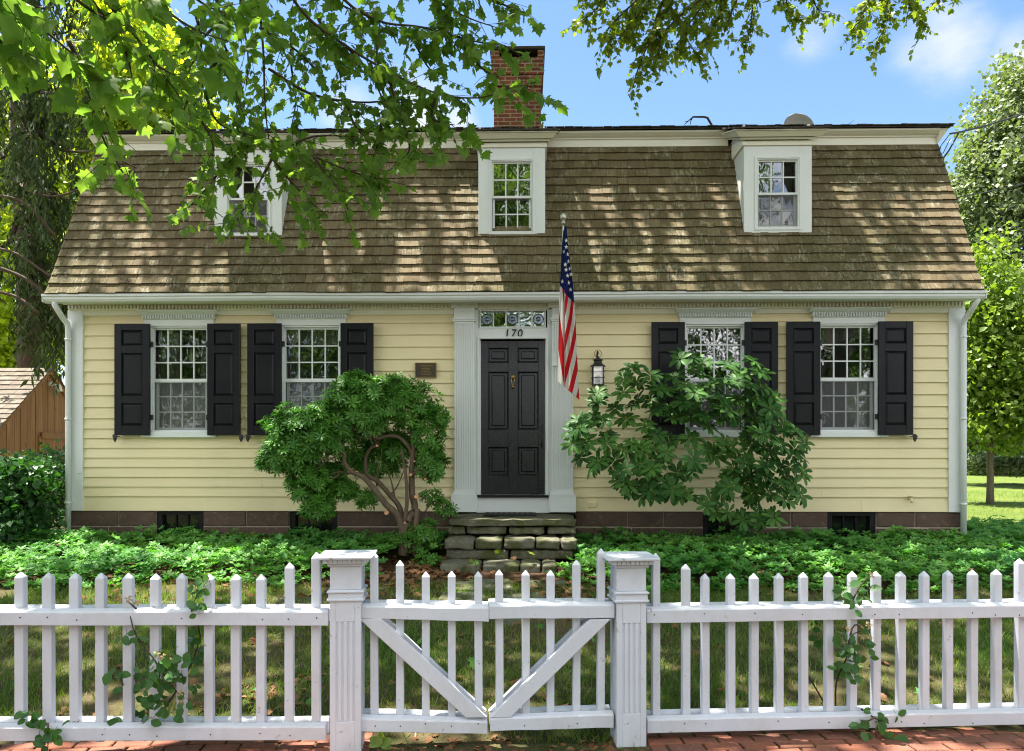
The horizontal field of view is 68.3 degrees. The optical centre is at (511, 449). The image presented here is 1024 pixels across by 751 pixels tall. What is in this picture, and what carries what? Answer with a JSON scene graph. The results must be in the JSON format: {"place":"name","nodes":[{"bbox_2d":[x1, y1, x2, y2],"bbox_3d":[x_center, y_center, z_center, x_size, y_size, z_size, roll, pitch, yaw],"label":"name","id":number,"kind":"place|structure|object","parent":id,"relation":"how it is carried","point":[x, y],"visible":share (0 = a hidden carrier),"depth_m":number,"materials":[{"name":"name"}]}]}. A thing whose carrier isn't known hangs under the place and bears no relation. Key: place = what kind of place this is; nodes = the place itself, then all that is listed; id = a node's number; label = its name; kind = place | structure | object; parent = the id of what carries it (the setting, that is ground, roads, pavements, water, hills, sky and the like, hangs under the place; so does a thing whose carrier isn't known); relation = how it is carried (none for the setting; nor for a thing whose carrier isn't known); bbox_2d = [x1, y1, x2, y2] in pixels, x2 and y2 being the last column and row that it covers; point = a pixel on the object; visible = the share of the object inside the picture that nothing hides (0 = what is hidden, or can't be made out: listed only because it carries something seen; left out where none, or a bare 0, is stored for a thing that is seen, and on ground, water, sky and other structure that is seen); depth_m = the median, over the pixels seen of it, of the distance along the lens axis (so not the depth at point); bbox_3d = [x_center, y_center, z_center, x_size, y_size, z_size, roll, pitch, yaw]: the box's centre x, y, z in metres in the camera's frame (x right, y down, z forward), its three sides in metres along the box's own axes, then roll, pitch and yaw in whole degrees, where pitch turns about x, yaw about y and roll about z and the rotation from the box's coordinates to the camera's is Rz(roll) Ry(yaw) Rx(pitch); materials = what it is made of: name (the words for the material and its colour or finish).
{"place":"outdoors","nodes":[
{"label":"outdoors","id":0,"kind":"place"},
{"bbox_2d":[0,505,1023,750],"bbox_3d":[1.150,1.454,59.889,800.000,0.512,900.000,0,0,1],"label":"ground","id":1,"kind":"structure","parent":0,"point":[468,743],"depth_m":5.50,"materials":[{"name":"green plant"}]},
{"bbox_2d":[0,368,64,501],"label":"wooden shed","id":2,"kind":"structure","parent":1,"relation":"on","point":[31,417],"depth_m":15.80,"materials":[{"name":"brown wood boards"},{"name":"wood roof shingle"}]},
{"bbox_2d":[0,439,64,480],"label":"hedge","id":3,"kind":"object","parent":1,"relation":"on","point":[50,450],"visible":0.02,"depth_m":13.90,"materials":[{"name":"green plant"}]},
{"bbox_2d":[27,449,64,538],"bbox_3d":[-6.633,0.631,10.811,1.154,1.308,1.304,0,0,1],"label":"dark shrub","id":4,"kind":"object","parent":1,"relation":"on","point":[59,491],"visible":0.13,"depth_m":10.72,"materials":[{"name":"green plant"}]},
{"bbox_2d":[0,35,93,376],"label":"broadleaf tree","id":5,"kind":"object","parent":1,"relation":"on","point":[6,347],"visible":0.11,"depth_m":23.24,"materials":[{"name":"green plant"}]},
{"bbox_2d":[0,0,105,402],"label":"spruce tree","id":6,"kind":"object","parent":1,"relation":"on","point":[34,198],"visible":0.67,"depth_m":14.87,"materials":[{"name":"green plant"}]},
{"bbox_2d":[44,0,235,169],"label":"broadleaf tree","id":7,"kind":"object","parent":1,"relation":"on","point":[107,57],"visible":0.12,"depth_m":25.51,"materials":[{"name":"green plant"}]},
{"bbox_2d":[0,552,329,743],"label":"picket fence","id":8,"kind":"object","parent":1,"relation":"on","point":[75,615],"visible":0.91,"depth_m":4.17,"materials":[{"name":"white paint"}]},
{"bbox_2d":[14,710,90,750],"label":"climbing rose","id":9,"kind":"object","parent":8,"relation":"attached to","point":[49,735],"visible":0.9,"depth_m":4.05,"materials":[{"name":"green plant"}]},
{"bbox_2d":[102,571,210,726],"bbox_3d":[-1.939,1.163,4.182,0.556,0.971,0.336,0,0,1],"label":"climbing rose","id":10,"kind":"object","parent":8,"relation":"attached to","point":[171,676],"visible":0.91,"depth_m":4.12,"materials":[{"name":"green plant"}]},
{"bbox_2d":[0,523,447,589],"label":"groundcover","id":11,"kind":"object","parent":1,"relation":"on","point":[151,555],"visible":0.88,"depth_m":8.70,"materials":[{"name":"green plant"}]},
{"bbox_2d":[115,537,996,567],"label":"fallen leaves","id":12,"kind":"object","parent":11,"relation":"on","point":[513,558],"visible":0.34,"depth_m":8.39,"materials":[{"name":"brown plant"}]},
{"bbox_2d":[58,658,416,715],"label":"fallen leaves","id":13,"kind":"object","parent":1,"relation":"on","point":[272,687],"visible":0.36,"depth_m":5.00,"materials":[{"name":"brown plant"}]},
{"bbox_2d":[108,578,442,600],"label":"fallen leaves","id":14,"kind":"object","parent":1,"relation":"on","point":[299,594],"visible":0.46,"depth_m":7.63,"materials":[{"name":"brown plant"}]},
{"bbox_2d":[116,574,447,595],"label":"grass","id":15,"kind":"structure","parent":1,"relation":"on","point":[296,587],"depth_m":7.83,"materials":[{"name":"green plant"}]},
{"bbox_2d":[0,0,568,252],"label":"sycamore tree","id":16,"kind":"object","parent":1,"relation":"on","point":[28,53],"visible":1,"depth_m":6.93,"materials":[{"name":"green plant"}]},
{"bbox_2d":[316,550,376,750],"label":"gate post","id":17,"kind":"object","parent":1,"relation":"on","point":[347,593],"visible":0.99,"depth_m":4.20,"materials":[{"name":"white paint"}]},
{"bbox_2d":[362,552,488,733],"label":"garden gate","id":18,"kind":"structure","parent":17,"relation":"attached to","point":[469,716],"depth_m":4.28,"materials":[{"name":"white paint"}]},
{"bbox_2d":[162,579,567,624],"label":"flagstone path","id":19,"kind":"structure","parent":1,"relation":"on","point":[281,600],"depth_m":7.53,"materials":[{"name":"stone"}]},
{"bbox_2d":[369,732,392,750],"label":"seedling","id":20,"kind":"object","parent":1,"relation":"on","point":[380,742],"visible":1,"depth_m":4.17,"materials":[{"name":"green plant"}]},
{"bbox_2d":[365,556,496,588],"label":"fallen leaves","id":21,"kind":"object","parent":1,"relation":"on","point":[412,571],"depth_m":8.35,"materials":[{"name":"brown plant"}]},
{"bbox_2d":[7,584,978,715],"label":"fallen leaves","id":22,"kind":"object","parent":1,"relation":"on","point":[543,694],"visible":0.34,"depth_m":5.83,"materials":[{"name":"brown plant"}]},
{"bbox_2d":[0,546,1015,586],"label":"garden bed","id":23,"kind":"object","parent":1,"relation":"on","point":[109,574],"visible":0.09,"depth_m":8.45,"materials":[{"name":"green plant"}]},
{"bbox_2d":[0,448,79,548],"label":"leafy shrub","id":24,"kind":"object","parent":23,"relation":"on","point":[24,504],"visible":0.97,"depth_m":9.34,"materials":[{"name":"green plant"}]},
{"bbox_2d":[253,367,452,556],"bbox_3d":[-1.899,0.141,9.123,2.416,2.282,0.944,0,0,1],"label":"pieris shrub","id":25,"kind":"object","parent":23,"relation":"on","point":[334,422],"visible":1,"depth_m":8.96,"materials":[{"name":"green plant"}]},
{"bbox_2d":[392,487,460,567],"bbox_3d":[-1.036,0.941,8.973,0.821,0.990,0.726,0,0,1],"label":"young shrub","id":26,"kind":"object","parent":23,"relation":"on","point":[424,531],"visible":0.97,"depth_m":9.02,"materials":[{"name":"green plant"}]},
{"bbox_2d":[440,512,576,572],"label":"stone steps","id":27,"kind":"structure","parent":1,"relation":"on","point":[519,541],"depth_m":8.83,"materials":[{"name":"grey stone"}]},
{"bbox_2d":[483,512,535,515],"bbox_3d":[-0.024,0.808,9.572,0.659,0.019,0.380,0,0,1],"label":"door mat","id":28,"kind":"object","parent":27,"relation":"on","point":[509,513],"depth_m":9.42,"materials":[{"name":"rubber"}]},
{"bbox_2d":[376,733,649,750],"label":"fallen leaves","id":29,"kind":"object","parent":1,"relation":"on","point":[610,747],"visible":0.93,"depth_m":4.32,"materials":[{"name":"brown plant"}]},
{"bbox_2d":[41,46,987,548],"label":"house","id":30,"kind":"structure","parent":1,"relation":"on","point":[827,274],"depth_m":9.87,"materials":[{"name":"yellow paint"}]},
{"bbox_2d":[137,310,218,437],"bbox_3d":[-4.384,-1.001,10.041,1.040,1.673,0.360,0,0,1],"label":"window","id":31,"kind":"structure","parent":30,"relation":"in","point":[171,323],"depth_m":10.01,"materials":[{"name":"paint"}]},
{"bbox_2d":[157,511,203,546],"bbox_3d":[-4.396,1.110,10.066,0.731,0.600,0.120,0,0,1],"label":"basement window","id":32,"kind":"structure","parent":30,"relation":"in","point":[169,519],"depth_m":10.07,"materials":[{"name":"black glass"}]},
{"bbox_2d":[270,309,350,430],"bbox_3d":[-2.637,-1.001,10.022,1.040,1.673,0.390,0,0,1],"label":"window","id":33,"kind":"structure","parent":30,"relation":"in","point":[311,329],"depth_m":9.96,"materials":[{"name":"paint"}]},
{"bbox_2d":[290,511,337,543],"bbox_3d":[-2.616,1.110,10.032,0.733,0.600,0.120,0,0,1],"label":"basement window","id":34,"kind":"structure","parent":30,"relation":"in","point":[295,520],"depth_m":10.03,"materials":[{"name":"black paint"}]},
{"bbox_2d":[415,363,436,377],"bbox_3d":[-1.130,-1.046,9.884,0.281,0.197,0.026,0,0,1],"label":"wall plaque","id":35,"kind":"object","parent":30,"relation":"attached to","point":[425,370],"depth_m":9.88,"materials":[{"name":"brown metal"}]},
{"bbox_2d":[481,341,544,493],"bbox_3d":[0.012,-0.426,9.920,0.835,2.021,0.114,0,0,1],"label":"door","id":36,"kind":"structure","parent":30,"relation":"in","point":[512,372],"depth_m":9.94,"materials":[{"name":"paint"}]},
{"bbox_2d":[558,213,578,398],"bbox_3d":[0.622,-1.697,9.309,0.221,2.219,0.926,0,0,-7],"label":"house flag","id":37,"kind":"object","parent":30,"relation":"attached to","point":[567,364],"visible":1,"depth_m":8.96,"materials":[{"name":"multicoloured fabric"}]},
{"bbox_2d":[590,350,605,386],"bbox_3d":[1.109,-1.044,9.756,0.200,0.509,0.231,0,0,1],"label":"wall lantern","id":38,"kind":"object","parent":30,"relation":"attached to","point":[597,360],"depth_m":9.70,"materials":[{"name":"black metal"}]},
{"bbox_2d":[684,116,712,124],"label":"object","id":39,"kind":"object","parent":30,"relation":"on","point":[706,117],"visible":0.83,"depth_m":10.74,"materials":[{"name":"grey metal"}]},
{"bbox_2d":[675,308,756,436],"bbox_3d":[2.642,-1.001,9.906,1.040,1.673,0.360,0,0,1],"label":"window","id":40,"kind":"structure","parent":30,"relation":"in","point":[730,319],"depth_m":9.83,"materials":[{"name":"paint"}]},
{"bbox_2d":[703,512,749,536],"bbox_3d":[2.801,1.010,9.918,0.614,0.400,0.100,0,0,1],"label":"basement window","id":41,"kind":"structure","parent":30,"relation":"in","point":[708,525],"depth_m":9.93,"materials":[{"name":"black paint"}]},
{"bbox_2d":[784,113,813,139],"bbox_3d":[4.297,-4.845,11.318,0.349,0.459,0.350,0,0,-42],"label":"satellite dish","id":42,"kind":"object","parent":30,"relation":"attached to","point":[797,118],"visible":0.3,"depth_m":11.37,"materials":[{"name":"silver metal"}]},
{"bbox_2d":[808,307,891,436],"bbox_3d":[4.366,-1.001,9.890,1.040,1.673,0.395,0,0,1],"label":"window","id":43,"kind":"structure","parent":30,"relation":"in","point":[838,324],"depth_m":9.82,"materials":[{"name":"paint"}]},
{"bbox_2d":[827,512,874,547],"bbox_3d":[4.422,1.110,9.897,0.727,0.600,0.120,0,0,1],"label":"basement window","id":44,"kind":"structure","parent":30,"relation":"in","point":[860,521],"depth_m":9.90,"materials":[{"name":"black glass"}]},
{"bbox_2d":[938,133,950,154],"bbox_3d":[5.893,-4.178,10.310,0.351,0.372,0.038,0,0,-36],"label":"service cable","id":45,"kind":"object","parent":30,"relation":"attached to","point":[946,145],"visible":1,"depth_m":10.32,"materials":[{"name":"black rubber"}]},
{"bbox_2d":[943,133,958,159],"bbox_3d":[6.035,-4.148,10.428,0.619,0.660,0.064,0,0,-38],"label":"service cable","id":46,"kind":"object","parent":30,"relation":"attached to","point":[947,152],"visible":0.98,"depth_m":10.42,"materials":[{"name":"black rubber"}]},
{"bbox_2d":[949,113,1023,134],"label":"service cable","id":47,"kind":"object","parent":30,"relation":"attached to","point":[987,124],"visible":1,"depth_m":10.99,"materials":[{"name":"black rubber"}]},
{"bbox_2d":[956,183,1023,197],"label":"service cable","id":48,"kind":"object","parent":30,"relation":"attached to","point":[989,191],"visible":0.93,"depth_m":10.97,"materials":[{"name":"black rubber"}]},
{"bbox_2d":[388,732,649,750],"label":"grass","id":49,"kind":"structure","parent":1,"relation":"on","point":[538,741],"depth_m":4.39,"materials":[{"name":"plant"}]},
{"bbox_2d":[517,576,608,597],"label":"fallen leaves","id":50,"kind":"object","parent":1,"relation":"on","point":[565,595],"visible":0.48,"depth_m":7.66,"materials":[{"name":"brown plant"}]},
{"bbox_2d":[253,620,917,707],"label":"fallen leaves","id":51,"kind":"object","parent":1,"relation":"on","point":[471,660],"visible":0.39,"depth_m":5.57,"materials":[{"name":"brown plant"}]},
{"bbox_2d":[603,551,659,746],"bbox_3d":[0.678,1.174,4.413,0.304,1.133,0.304,0,0,-5],"label":"gate post","id":52,"kind":"object","parent":1,"relation":"on","point":[627,595],"visible":0.95,"depth_m":4.32,"materials":[{"name":"white paint"}]},
{"bbox_2d":[488,549,614,730],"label":"garden gate","id":53,"kind":"structure","parent":52,"relation":"attached to","point":[510,709],"depth_m":4.33,"materials":[{"name":"white paint"}]},
{"bbox_2d":[559,0,961,116],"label":"maple tree","id":54,"kind":"object","parent":1,"relation":"on","point":[655,40],"visible":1,"depth_m":10.97,"materials":[{"name":"green plant"}]},
{"bbox_2d":[546,525,1023,594],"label":"groundcover","id":55,"kind":"object","parent":1,"relation":"on","point":[798,543],"visible":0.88,"depth_m":8.49,"materials":[{"name":"green plant"}]},
{"bbox_2d":[148,532,990,564],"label":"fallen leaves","id":56,"kind":"object","parent":55,"relation":"on","point":[498,550],"visible":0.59,"depth_m":8.57,"materials":[{"name":"brown plant"}]},
{"bbox_2d":[559,347,814,537],"bbox_3d":[2.101,-0.083,9.036,3.096,2.345,0.753,0,0,1],"label":"rhododendron","id":57,"kind":"object","parent":55,"relation":"on","point":[724,488],"visible":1,"depth_m":9.01,"materials":[{"name":"green plant"}]},
{"bbox_2d":[646,553,1023,732],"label":"picket fence","id":58,"kind":"object","parent":1,"relation":"on","point":[900,609],"visible":0.96,"depth_m":4.48,"materials":[{"name":"white paint"}]},
{"bbox_2d":[792,571,888,705],"bbox_3d":[1.970,1.159,4.519,0.509,0.884,0.279,0,0,1],"label":"climbing rose","id":59,"kind":"object","parent":58,"relation":"attached to","point":[848,650],"visible":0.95,"depth_m":4.45,"materials":[{"name":"green plant"}]},
{"bbox_2d":[848,707,908,741],"bbox_3d":[2.154,1.641,4.436,0.359,0.237,0.195,0,0,14],"label":"climbing rose","id":60,"kind":"object","parent":58,"relation":"attached to","point":[881,725],"visible":0.87,"depth_m":4.40,"materials":[{"name":"green plant"}]},
{"bbox_2d":[967,515,1023,540],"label":"groundcover","id":61,"kind":"object","parent":1,"relation":"on","point":[991,527],"visible":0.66,"depth_m":10.36,"materials":[{"name":"green plant"}]},
{"bbox_2d":[0,726,1023,750],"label":"brick pavement","id":62,"kind":"structure","parent":0,"point":[968,739],"depth_m":4.34,"materials":[{"name":"red brick"}]},
{"bbox_2d":[0,0,1023,384],"label":"sky","id":63,"kind":"structure","parent":0,"point":[824,83],"materials":[{"name":"blue"}]},
{"bbox_2d":[967,471,1023,532],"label":"back lawn","id":64,"kind":"structure","parent":0,"point":[1004,483],"depth_m":18.96,"materials":[{"name":"green plant"}]},
{"bbox_2d":[944,40,1023,452],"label":"broadleaf tree","id":65,"kind":"object","parent":64,"relation":"on","point":[1000,155],"visible":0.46,"depth_m":24.22,"materials":[{"name":"green plant"}]},
{"bbox_2d":[964,220,1023,504],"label":"young tree","id":66,"kind":"object","parent":64,"relation":"on","point":[995,372],"visible":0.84,"depth_m":16.14,"materials":[{"name":"green plant"}]},
{"bbox_2d":[967,447,1023,477],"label":"hedge","id":67,"kind":"object","parent":64,"relation":"on","point":[977,463],"visible":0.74,"depth_m":26.69,"materials":[{"name":"green plant"}]},
{"bbox_2d":[967,426,1023,475],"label":"broadleaf tree","id":68,"kind":"object","parent":64,"relation":"on","point":[976,450],"visible":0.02,"depth_m":37.11,"materials":[{"name":"green plant"}]}
]}

